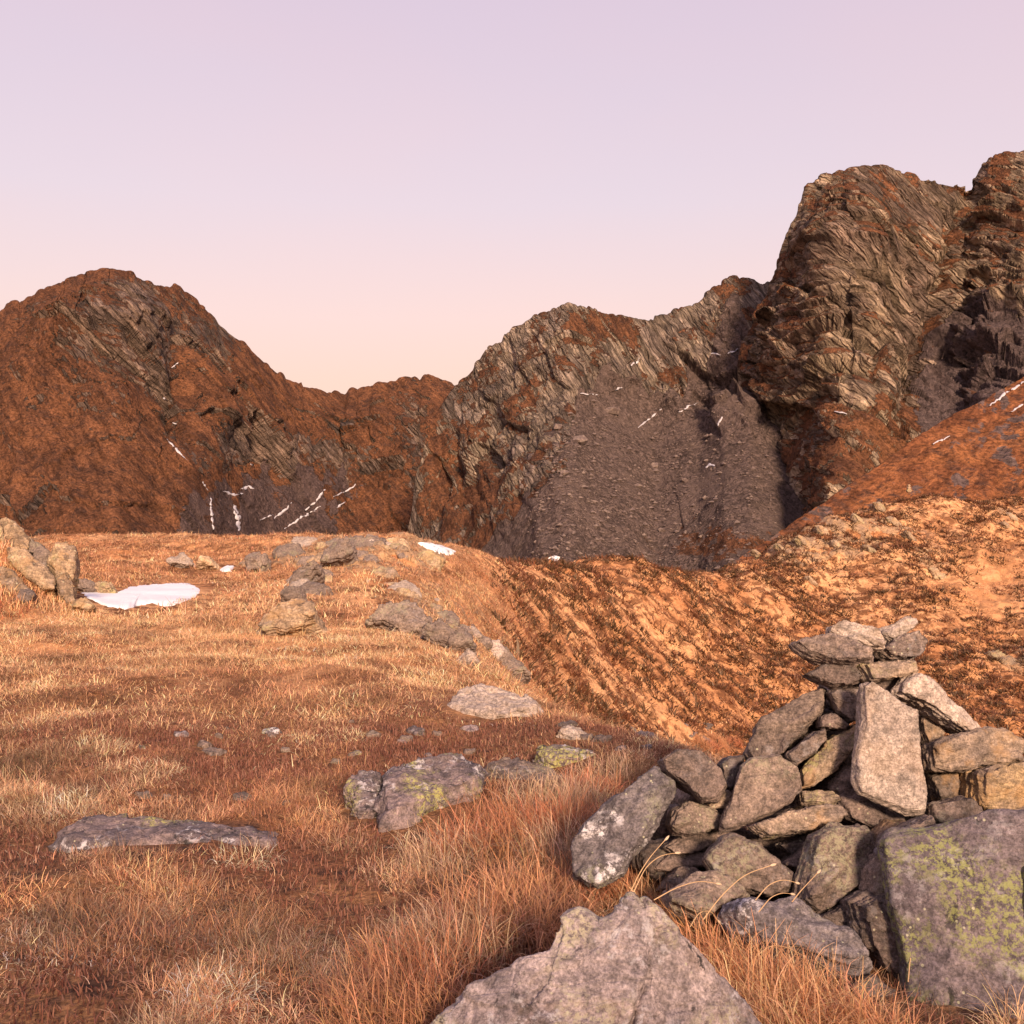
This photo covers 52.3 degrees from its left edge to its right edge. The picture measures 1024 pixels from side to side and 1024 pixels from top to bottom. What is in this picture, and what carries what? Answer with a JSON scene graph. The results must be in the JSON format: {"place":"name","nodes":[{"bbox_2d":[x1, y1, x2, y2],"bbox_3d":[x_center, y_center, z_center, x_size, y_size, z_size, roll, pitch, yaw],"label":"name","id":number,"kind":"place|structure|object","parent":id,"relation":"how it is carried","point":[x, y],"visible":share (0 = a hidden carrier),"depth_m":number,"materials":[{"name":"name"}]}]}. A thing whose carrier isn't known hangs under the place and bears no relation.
{"place":"outdoors","nodes":[
{"label":"outdoors","id":0,"kind":"place"},
{"bbox_2d":[0,533,107,619],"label":"grass","id":1,"kind":"structure","parent":0,"point":[10,565],"depth_m":14.28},
{"bbox_2d":[0,268,454,536],"bbox_3d":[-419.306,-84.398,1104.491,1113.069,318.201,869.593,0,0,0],"label":"mountain","id":2,"kind":"structure","parent":0,"point":[91,378],"depth_m":966.42,"materials":[{"name":"stone"}]},
{"bbox_2d":[0,495,1023,1023],"bbox_3d":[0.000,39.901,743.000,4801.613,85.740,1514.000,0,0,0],"label":"ground","id":3,"kind":"structure","parent":0,"point":[774,611],"depth_m":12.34,"materials":[{"name":"plant"}]},
{"bbox_2d":[0,566,28,593],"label":"outcrop block","id":4,"kind":"structure","parent":3,"relation":"on","point":[8,577],"depth_m":14.23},
{"bbox_2d":[0,517,31,549],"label":"outcrop block","id":5,"kind":"structure","parent":3,"relation":"on","point":[21,538],"depth_m":15.30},
{"bbox_2d":[6,546,58,597],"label":"outcrop block","id":6,"kind":"structure","parent":3,"relation":"on","point":[34,570],"depth_m":14.64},
{"bbox_2d":[28,542,50,571],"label":"outcrop block","id":7,"kind":"structure","parent":3,"relation":"on","point":[41,552],"depth_m":15.21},
{"bbox_2d":[46,542,80,593],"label":"outcrop block","id":8,"kind":"structure","parent":3,"relation":"on","point":[62,558],"depth_m":15.06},
{"bbox_2d":[56,572,76,606],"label":"outcrop block","id":9,"kind":"structure","parent":3,"relation":"on","point":[65,586],"depth_m":14.66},
{"bbox_2d":[71,597,95,613],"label":"outcrop block","id":10,"kind":"structure","parent":3,"relation":"on","point":[82,604],"depth_m":14.28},
{"bbox_2d":[77,578,95,591],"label":"rock","id":11,"kind":"object","parent":3,"relation":"on","point":[85,585],"visible":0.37,"depth_m":17.82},
{"bbox_2d":[94,581,117,592],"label":"rock","id":12,"kind":"object","parent":3,"relation":"on","point":[104,587],"visible":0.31,"depth_m":17.85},
{"bbox_2d":[83,583,199,609],"bbox_3d":[-6.528,1.432,18.490,1.930,0.233,5.871,0,0,-12],"label":"snow patch","id":13,"kind":"object","parent":3,"relation":"on","point":[139,595],"visible":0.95,"depth_m":17.66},
{"bbox_2d":[48,813,278,852],"bbox_3d":[-1.731,1.651,5.245,1.156,0.188,0.503,0,0,0],"label":"rock","id":14,"kind":"object","parent":3,"relation":"on","point":[149,830],"visible":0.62,"depth_m":5.15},
{"bbox_2d":[166,552,195,567],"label":"rock","id":15,"kind":"object","parent":3,"relation":"on","point":[182,560],"visible":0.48,"depth_m":24.63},
{"bbox_2d":[1,920,379,974],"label":"heather","id":16,"kind":"object","parent":3,"relation":"on","point":[138,946],"visible":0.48,"depth_m":3.86,"materials":[{"name":"brown plant"}]},
{"bbox_2d":[196,555,219,569],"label":"rock","id":17,"kind":"object","parent":3,"relation":"on","point":[205,562],"visible":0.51,"depth_m":24.36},
{"bbox_2d":[244,551,271,572],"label":"rock","id":18,"kind":"object","parent":3,"relation":"on","point":[255,561],"visible":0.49,"depth_m":24.18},
{"bbox_2d":[273,543,305,558],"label":"hump rock","id":19,"kind":"object","parent":3,"relation":"on","point":[292,549],"visible":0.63,"depth_m":25.82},
{"bbox_2d":[256,598,327,635],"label":"rock","id":20,"kind":"object","parent":3,"relation":"on","point":[293,616],"visible":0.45,"depth_m":12.96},
{"bbox_2d":[0,529,584,710],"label":"grass","id":21,"kind":"structure","parent":3,"relation":"on","point":[117,577],"depth_m":23.34,"materials":[{"name":"plant"}]},
{"bbox_2d":[280,586,307,601],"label":"rock","id":22,"kind":"object","parent":3,"relation":"on","point":[287,593],"visible":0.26,"depth_m":16.06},
{"bbox_2d":[288,560,324,585],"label":"rock","id":23,"kind":"object","parent":3,"relation":"on","point":[312,571],"visible":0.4,"depth_m":19.65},
{"bbox_2d":[300,581,333,595],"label":"hump rock","id":24,"kind":"object","parent":3,"relation":"on","point":[309,587],"visible":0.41,"depth_m":18.12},
{"bbox_2d":[320,536,358,566],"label":"rock","id":25,"kind":"object","parent":3,"relation":"on","point":[341,552],"visible":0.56,"depth_m":23.10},
{"bbox_2d":[0,541,720,772],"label":"grass","id":26,"kind":"structure","parent":3,"relation":"on","point":[58,666],"depth_m":10.25,"materials":[{"name":"plant"}]},
{"bbox_2d":[343,770,382,818],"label":"rock","id":27,"kind":"object","parent":3,"relation":"on","point":[362,789],"visible":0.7,"depth_m":5.65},
{"bbox_2d":[370,566,400,577],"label":"hump rock","id":28,"kind":"object","parent":3,"relation":"on","point":[384,571],"visible":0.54,"depth_m":21.53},
{"bbox_2d":[365,600,432,637],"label":"rock","id":29,"kind":"object","parent":3,"relation":"on","point":[406,616],"visible":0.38,"depth_m":14.06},
{"bbox_2d":[415,549,445,571],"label":"hump rock","id":30,"kind":"object","parent":3,"relation":"on","point":[432,557],"visible":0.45,"depth_m":30.70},
{"bbox_2d":[373,752,488,832],"bbox_3d":[-0.523,1.541,5.737,0.556,0.322,0.868,0,0,42],"label":"rock","id":31,"kind":"object","parent":3,"relation":"on","point":[410,790],"visible":0.88,"depth_m":5.64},
{"bbox_2d":[419,542,455,554],"bbox_3d":[-2.581,1.312,37.694,0.954,0.674,8.618,0,0,0],"label":"snow patch","id":32,"kind":"object","parent":3,"relation":"on","point":[439,548],"visible":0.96,"depth_m":34.44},
{"bbox_2d":[437,610,459,626],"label":"hump rock","id":33,"kind":"object","parent":3,"relation":"on","point":[451,617],"visible":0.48,"depth_m":19.59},
{"bbox_2d":[421,618,479,659],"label":"rock","id":34,"kind":"object","parent":3,"relation":"on","point":[441,632],"visible":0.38,"depth_m":13.26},
{"bbox_2d":[456,648,480,667],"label":"rock","id":35,"kind":"object","parent":3,"relation":"on","point":[468,655],"visible":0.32,"depth_m":11.65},
{"bbox_2d":[291,842,658,1023],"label":"grass","id":36,"kind":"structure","parent":3,"relation":"on","point":[418,969],"depth_m":3.82,"materials":[{"name":"plant"}]},
{"bbox_2d":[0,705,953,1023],"bbox_3d":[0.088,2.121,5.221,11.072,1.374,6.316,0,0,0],"label":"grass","id":37,"kind":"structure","parent":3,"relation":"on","point":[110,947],"depth_m":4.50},
{"bbox_2d":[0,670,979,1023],"bbox_3d":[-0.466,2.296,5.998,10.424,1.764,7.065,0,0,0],"label":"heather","id":38,"kind":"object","parent":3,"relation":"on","point":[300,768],"visible":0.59,"depth_m":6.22,"materials":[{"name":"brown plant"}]},
{"bbox_2d":[447,683,543,719],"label":"rock","id":39,"kind":"object","parent":3,"relation":"on","point":[481,700],"visible":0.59,"depth_m":8.40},
{"bbox_2d":[381,744,644,894],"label":"grass","id":40,"kind":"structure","parent":3,"relation":"on","point":[569,821],"depth_m":5.05,"materials":[{"name":"plant"}]},
{"bbox_2d":[501,646,530,684],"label":"rock","id":41,"kind":"object","parent":3,"relation":"on","point":[510,660],"visible":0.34,"depth_m":24.67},
{"bbox_2d":[419,548,619,725],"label":"grass","id":42,"kind":"structure","parent":3,"relation":"on","point":[509,673],"depth_m":28.84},
{"bbox_2d":[484,757,569,780],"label":"rock","id":43,"kind":"object","parent":3,"relation":"on","point":[512,766],"visible":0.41,"depth_m":6.38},
{"bbox_2d":[532,744,595,767],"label":"rock","id":44,"kind":"object","parent":3,"relation":"on","point":[554,755],"visible":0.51,"depth_m":6.72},
{"bbox_2d":[556,725,586,739],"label":"rock","id":45,"kind":"object","parent":3,"relation":"on","point":[569,732],"visible":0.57,"depth_m":7.24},
{"bbox_2d":[430,891,761,1023],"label":"boulder","id":46,"kind":"object","parent":3,"relation":"on","point":[632,958],"visible":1,"depth_m":3.13,"materials":[{"name":"stone"}]},
{"bbox_2d":[570,766,676,888],"bbox_3d":[0.436,1.306,4.344,0.439,0.472,0.317,0,0,-36],"label":"cairn stone","id":47,"kind":"object","parent":3,"relation":"on","point":[612,838],"visible":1,"depth_m":4.27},
{"bbox_2d":[652,803,678,840],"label":"cairn stone","id":48,"kind":"object","parent":3,"relation":"on","point":[661,831],"visible":0.1,"depth_m":4.64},
{"bbox_2d":[670,788,732,814],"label":"cairn stone","id":49,"kind":"object","parent":48,"relation":"on","point":[681,797],"visible":0.07,"depth_m":4.71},
{"bbox_2d":[655,866,699,892],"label":"cairn stone","id":50,"kind":"object","parent":3,"relation":"on","point":[677,875],"visible":0.57,"depth_m":4.27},
{"bbox_2d":[661,870,749,929],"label":"cairn stone","id":51,"kind":"object","parent":3,"relation":"on","point":[700,895],"visible":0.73,"depth_m":3.93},
{"bbox_2d":[701,832,794,896],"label":"cairn stone","id":52,"kind":"object","parent":51,"relation":"on","point":[736,856],"visible":0.81,"depth_m":4.03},
{"bbox_2d":[471,496,1023,755],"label":"grass","id":53,"kind":"structure","parent":3,"relation":"on","point":[629,672],"depth_m":66.57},
{"bbox_2d":[483,493,1023,761],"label":"heather","id":54,"kind":"object","parent":3,"relation":"on","point":[931,594],"visible":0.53,"depth_m":64.82,"materials":[{"name":"brown plant"}]},
{"bbox_2d":[604,867,947,1023],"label":"grass","id":55,"kind":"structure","parent":3,"relation":"on","point":[753,967],"depth_m":3.45,"materials":[{"name":"plant"}]},
{"bbox_2d":[758,837,795,873],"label":"cairn stone","id":56,"kind":"object","parent":3,"relation":"on","point":[764,843],"visible":0.02,"depth_m":4.42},
{"bbox_2d":[698,828,758,851],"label":"cairn stone","id":57,"kind":"object","parent":56,"relation":"on","point":[749,835],"visible":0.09,"depth_m":4.42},
{"bbox_2d":[754,803,812,858],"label":"cairn stone","id":58,"kind":"object","parent":56,"relation":"on","point":[779,853],"visible":0.2,"depth_m":4.42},
{"bbox_2d":[794,790,841,809],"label":"cairn stone","id":59,"kind":"object","parent":58,"relation":"on","point":[802,799],"visible":0.75,"depth_m":4.31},
{"bbox_2d":[799,724,855,789],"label":"cairn stone","id":60,"kind":"object","parent":59,"relation":"on","point":[829,757],"visible":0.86,"depth_m":4.38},
{"bbox_2d":[784,728,826,765],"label":"cairn stone","id":61,"kind":"object","parent":60,"relation":"on","point":[808,746],"visible":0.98,"depth_m":4.38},
{"bbox_2d":[815,713,849,731],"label":"cairn stone","id":62,"kind":"object","parent":60,"relation":"on","point":[832,722],"visible":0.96,"depth_m":4.43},
{"bbox_2d":[825,687,858,723],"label":"cairn stone","id":63,"kind":"object","parent":60,"relation":"on","point":[842,702],"visible":0.84,"depth_m":4.47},
{"bbox_2d":[802,663,861,689],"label":"cairn stone","id":64,"kind":"object","parent":63,"relation":"on","point":[832,676],"visible":0.98,"depth_m":4.48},
{"bbox_2d":[788,633,873,666],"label":"cairn stone","id":65,"kind":"object","parent":64,"relation":"on","point":[827,648],"visible":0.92,"depth_m":4.46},
{"bbox_2d":[825,620,885,654],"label":"cairn stone","id":66,"kind":"object","parent":65,"relation":"on","point":[872,637],"visible":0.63,"depth_m":4.49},
{"bbox_2d":[780,848,800,870],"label":"cairn stone","id":67,"kind":"object","parent":3,"relation":"on","point":[790,862],"visible":0.5,"depth_m":4.16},
{"bbox_2d":[774,834,808,854],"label":"cairn stone","id":68,"kind":"object","parent":67,"relation":"on","point":[793,845],"visible":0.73,"depth_m":4.24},
{"bbox_2d":[746,803,847,839],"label":"cairn stone","id":69,"kind":"object","parent":68,"relation":"on","point":[805,820],"visible":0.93,"depth_m":4.19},
{"bbox_2d":[718,754,801,834],"bbox_3d":[1.022,1.165,4.342,0.350,0.316,0.217,0,0,0],"label":"cairn stone","id":70,"kind":"object","parent":69,"relation":"on","point":[767,785],"visible":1,"depth_m":4.27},
{"bbox_2d":[716,895,872,980],"bbox_3d":[1.031,1.569,3.822,0.550,0.343,0.316,0,0,17],"label":"cairn stone","id":71,"kind":"object","parent":3,"relation":"on","point":[801,918],"visible":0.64,"depth_m":3.71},
{"bbox_2d":[816,903,846,925],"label":"cairn stone","id":72,"kind":"object","parent":3,"relation":"on","point":[835,914],"visible":0.1,"depth_m":3.88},
{"bbox_2d":[790,821,875,912],"bbox_3d":[1.232,1.377,4.051,0.397,0.332,0.321,0,0,-39],"label":"cairn stone","id":73,"kind":"object","parent":72,"relation":"on","point":[837,853],"visible":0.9,"depth_m":3.97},
{"bbox_2d":[874,814,935,854],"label":"cairn stone","id":74,"kind":"object","parent":73,"relation":"on","point":[925,820],"visible":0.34,"depth_m":3.96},
{"bbox_2d":[838,890,898,978],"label":"cairn stone","id":75,"kind":"object","parent":3,"relation":"on","point":[868,920],"visible":0.59,"depth_m":3.75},
{"bbox_2d":[855,854,884,895],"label":"cairn stone","id":76,"kind":"object","parent":75,"relation":"on","point":[871,877],"visible":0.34,"depth_m":3.88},
{"bbox_2d":[848,973,895,997],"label":"cairn stone","id":77,"kind":"object","parent":3,"relation":"on","point":[877,981],"visible":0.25,"depth_m":3.60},
{"bbox_2d":[888,808,915,820],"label":"cairn stone","id":78,"kind":"object","parent":3,"relation":"on","point":[906,818],"visible":0.01,"depth_m":4.64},
{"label":"cairn stone","id":79,"kind":"object","parent":78,"relation":"on","visible":0},
{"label":"cairn stone","id":80,"kind":"object","parent":79,"relation":"on","visible":0},
{"bbox_2d":[919,716,946,745],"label":"cairn stone","id":81,"kind":"object","parent":80,"relation":"on","point":[930,730],"visible":0.33,"depth_m":4.54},
{"bbox_2d":[862,974,1023,1023],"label":"grass","id":82,"kind":"structure","parent":3,"relation":"on","point":[1007,1017],"depth_m":3.35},
{"bbox_2d":[873,808,1023,1018],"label":"boulder","id":83,"kind":"object","parent":3,"relation":"on","point":[953,889],"visible":0.77,"depth_m":3.64,"materials":[{"name":"stone"}]},
{"bbox_2d":[869,819,903,842],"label":"cairn stone","id":84,"kind":"object","parent":83,"relation":"on","point":[881,826],"visible":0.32,"depth_m":4.18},
{"bbox_2d":[850,682,927,816],"bbox_3d":[1.522,0.960,4.279,0.310,0.527,0.255,0,0,0],"label":"cairn stone","id":85,"kind":"object","parent":84,"relation":"on","point":[887,767],"visible":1,"depth_m":4.21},
{"bbox_2d":[916,795,982,823],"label":"cairn stone","id":86,"kind":"object","parent":83,"relation":"on","point":[953,808],"visible":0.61,"depth_m":4.17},
{"bbox_2d":[984,650,1016,664],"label":"rock","id":87,"kind":"object","parent":3,"relation":"on","point":[1008,659],"visible":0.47,"depth_m":69.46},
{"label":"cairn stone","id":88,"kind":"object","parent":3,"relation":"on","visible":0},
{"bbox_2d":[629,838,669,881],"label":"cairn stone","id":89,"kind":"object","parent":88,"relation":"on","point":[639,861],"visible":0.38,"depth_m":4.40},
{"bbox_2d":[654,852,704,872],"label":"cairn stone","id":90,"kind":"object","parent":88,"relation":"on","point":[669,862],"visible":0.68,"depth_m":4.34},
{"bbox_2d":[659,833,715,855],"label":"cairn stone","id":91,"kind":"object","parent":90,"relation":"on","point":[690,844],"visible":0.74,"depth_m":4.37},
{"bbox_2d":[665,801,720,836],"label":"cairn stone","id":92,"kind":"object","parent":91,"relation":"on","point":[688,818],"visible":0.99,"depth_m":4.33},
{"bbox_2d":[704,789,731,808],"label":"cairn stone","id":93,"kind":"object","parent":92,"relation":"on","point":[722,803],"visible":0.54,"depth_m":4.37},
{"bbox_2d":[657,749,726,803],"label":"cairn stone","id":94,"kind":"object","parent":93,"relation":"on","point":[697,775],"visible":0.97,"depth_m":4.33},
{"bbox_2d":[717,755,744,791],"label":"cairn stone","id":95,"kind":"object","parent":93,"relation":"on","point":[729,766],"visible":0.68,"depth_m":4.46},
{"bbox_2d":[0,0,1023,393],"label":"sky","id":96,"kind":"structure","parent":0,"point":[359,193],"materials":[{"name":"pink"}]},
{"bbox_2d":[407,275,804,571],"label":"mountain","id":97,"kind":"structure","parent":0,"point":[513,397],"depth_m":859.54,"materials":[{"name":"stone"}]},
{"bbox_2d":[528,381,775,569],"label":"scree rubble","id":98,"kind":"object","parent":97,"relation":"on","point":[653,501],"visible":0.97,"depth_m":768.70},
{"bbox_2d":[694,725,743,752],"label":"grass","id":99,"kind":"structure","parent":0,"point":[712,743],"depth_m":48.47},
{"bbox_2d":[722,377,1023,567],"bbox_3d":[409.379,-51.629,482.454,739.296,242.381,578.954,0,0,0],"label":"hillside","id":100,"kind":"structure","parent":0,"point":[977,453],"depth_m":407.15,"materials":[{"name":"soil"}]},
{"bbox_2d":[737,150,1023,516],"bbox_3d":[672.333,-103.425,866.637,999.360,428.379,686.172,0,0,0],"label":"cliff","id":101,"kind":"structure","parent":0,"point":[925,279],"depth_m":778.74,"materials":[{"name":"stone"}]},
{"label":"cairn stone","id":102,"kind":"object","parent":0,"visible":0},
{"bbox_2d":[784,746,820,770],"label":"cairn stone","id":103,"kind":"object","parent":102,"relation":"on","point":[800,765],"visible":0.01,"depth_m":4.61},
{"bbox_2d":[743,687,826,760],"bbox_3d":[1.196,0.952,4.566,0.382,0.368,0.295,0,0,0],"label":"cairn stone","id":104,"kind":"object","parent":103,"relation":"on","point":[783,730],"visible":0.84,"depth_m":4.48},
{"bbox_2d":[793,709,846,747],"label":"cairn stone","id":105,"kind":"object","parent":103,"relation":"on","point":[829,733],"visible":0.08,"depth_m":4.62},
{"bbox_2d":[823,684,858,710],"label":"cairn stone","id":106,"kind":"object","parent":105,"relation":"on","point":[828,706],"visible":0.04,"depth_m":4.67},
{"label":"cairn stone","id":107,"kind":"object","parent":106,"relation":"on","visible":0},
{"bbox_2d":[858,678,899,691],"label":"cairn stone","id":108,"kind":"object","parent":107,"relation":"on","point":[887,685],"visible":0.22,"depth_m":4.55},
{"bbox_2d":[856,659,918,682],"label":"cairn stone","id":109,"kind":"object","parent":108,"relation":"on","point":[877,672],"visible":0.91,"depth_m":4.44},
{"bbox_2d":[873,630,927,661],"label":"cairn stone","id":110,"kind":"object","parent":107,"relation":"on","point":[911,646],"visible":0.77,"depth_m":4.54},
{"bbox_2d":[879,616,917,642],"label":"cairn stone","id":111,"kind":"object","parent":110,"relation":"on","point":[903,625],"visible":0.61,"depth_m":4.58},
{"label":"cairn stone","id":112,"kind":"object","parent":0,"visible":0},
{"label":"cairn stone","id":113,"kind":"object","parent":112,"relation":"on","visible":0},
{"bbox_2d":[838,794,904,827],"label":"cairn stone","id":114,"kind":"object","parent":113,"relation":"on","point":[861,810],"visible":0.7,"depth_m":4.28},
{"bbox_2d":[821,762,855,795],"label":"cairn stone","id":115,"kind":"object","parent":114,"relation":"on","point":[837,782],"visible":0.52,"depth_m":4.38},
{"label":"cairn stone","id":116,"kind":"object","parent":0,"visible":0},
{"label":"cairn stone","id":117,"kind":"object","parent":116,"relation":"on","visible":0},
{"bbox_2d":[924,772,960,802],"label":"cairn stone","id":118,"kind":"object","parent":117,"relation":"on","point":[941,786],"visible":0.41,"depth_m":4.40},
{"bbox_2d":[920,726,1023,773],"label":"cairn stone","id":119,"kind":"object","parent":118,"relation":"on","point":[971,750],"visible":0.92,"depth_m":4.33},
{"bbox_2d":[890,672,980,733],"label":"cairn stone","id":120,"kind":"object","parent":119,"relation":"on","point":[926,696],"visible":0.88,"depth_m":4.44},
{"bbox_2d":[959,756,1023,810],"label":"cairn stone","id":121,"kind":"object","parent":118,"relation":"on","point":[996,786],"visible":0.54,"depth_m":4.27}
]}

